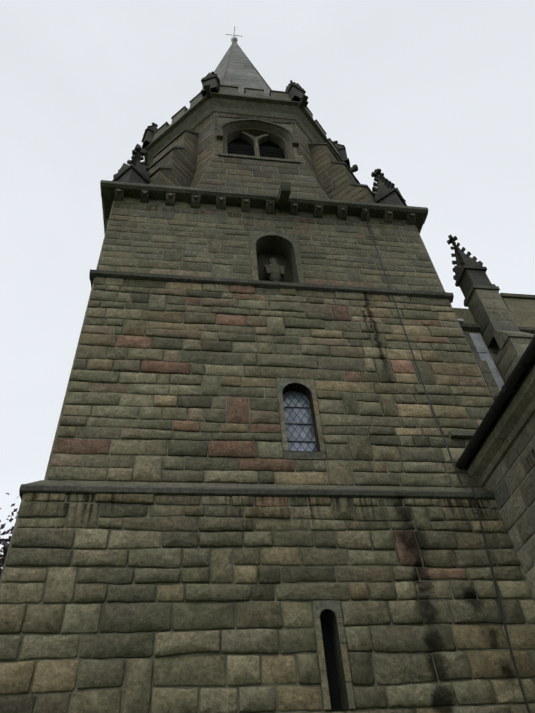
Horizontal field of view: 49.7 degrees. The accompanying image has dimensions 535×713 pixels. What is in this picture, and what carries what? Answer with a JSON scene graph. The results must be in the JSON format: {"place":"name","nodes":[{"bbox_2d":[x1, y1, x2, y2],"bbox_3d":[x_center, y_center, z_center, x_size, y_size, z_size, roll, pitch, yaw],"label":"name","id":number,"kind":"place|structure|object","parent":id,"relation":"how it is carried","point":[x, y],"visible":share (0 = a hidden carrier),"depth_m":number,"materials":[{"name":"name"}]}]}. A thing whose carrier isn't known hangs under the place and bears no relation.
{"place":"outdoors","nodes":[
{"label":"outdoors","id":0,"kind":"place"},
{"bbox_2d":[19,180,494,499],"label":"ledges","id":1,"kind":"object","parent":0,"point":[111,191],"depth_m":11.45,"materials":[{"name":"stone"}]},
{"bbox_2d":[134,71,357,198],"bbox_3d":[-0.689,-4.272,19.423,7.763,8.929,7.636,3,-45,-8],"label":"belfry","id":2,"kind":"object","parent":1,"relation":"on","point":[253,140],"visible":0.31,"depth_m":18.10,"materials":[{"name":"stone"}]},
{"bbox_2d":[214,36,271,95],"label":"spire","id":3,"kind":"structure","parent":2,"relation":"on","point":[235,67],"depth_m":25.28,"materials":[{"name":"stone"}]},
{"bbox_2d":[112,129,406,205],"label":"buttresses","id":4,"kind":"structure","parent":2,"relation":"attached to","point":[174,162],"depth_m":15.75,"materials":[{"name":"grey stone"}]},
{"bbox_2d":[0,197,534,712],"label":"tower wall","id":5,"kind":"structure","parent":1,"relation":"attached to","point":[142,603],"depth_m":7.80,"materials":[{"name":"grey stone"}]},
{"bbox_2d":[257,253,316,450],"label":"openings","id":6,"kind":"object","parent":5,"relation":"attached to","point":[299,424],"visible":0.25,"depth_m":9.53,"materials":[{"name":"glass"}]},
{"bbox_2d":[264,258,284,281],"bbox_3d":[0.158,-1.701,12.328,0.438,1.310,0.280,3,-45,-8],"label":"statue","id":7,"kind":"object","parent":6,"relation":"attached to","point":[274,270],"visible":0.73,"depth_m":12.31,"materials":[{"name":"stone"}]},
{"bbox_2d":[366,201,529,712],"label":"lightning conductor","id":8,"kind":"object","parent":1,"relation":"attached to","point":[506,631],"visible":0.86,"depth_m":8.12,"materials":[{"name":"grey"}]},
{"bbox_2d":[0,0,534,567],"label":"sky","id":9,"kind":"structure","parent":0,"point":[436,96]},
{"bbox_2d":[467,365,534,599],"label":"aisle wall","id":10,"kind":"structure","parent":0,"point":[502,467],"depth_m":7.77,"materials":[{"name":"stone"}]},
{"bbox_2d":[447,235,534,400],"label":"nave","id":11,"kind":"structure","parent":10,"relation":"on","point":[503,324],"depth_m":12.56,"materials":[{"name":"stone"}]},
{"bbox_2d":[458,319,503,390],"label":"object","id":12,"kind":"object","parent":11,"relation":"attached to","point":[481,347],"visible":0.12,"depth_m":11.95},
{"bbox_2d":[455,335,534,470],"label":"gutter","id":13,"kind":"object","parent":10,"relation":"on","point":[519,374],"visible":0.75,"depth_m":7.84,"materials":[{"name":"metal"}]},
{"label":"ground","id":14,"kind":"structure","parent":0,"visible":0},
{"bbox_3d":[-11.614,11.480,17.624,10.779,13.723,9.643,3,-45,-8],"label":"copper beech trunk","id":15,"kind":"object","parent":14,"relation":"on","visible":0},
{"bbox_2d":[0,493,19,575],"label":"tree","id":16,"kind":"object","parent":15,"relation":"attached to","point":[5,543],"depth_m":18.65,"materials":[{"name":"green plant"}]}
]}

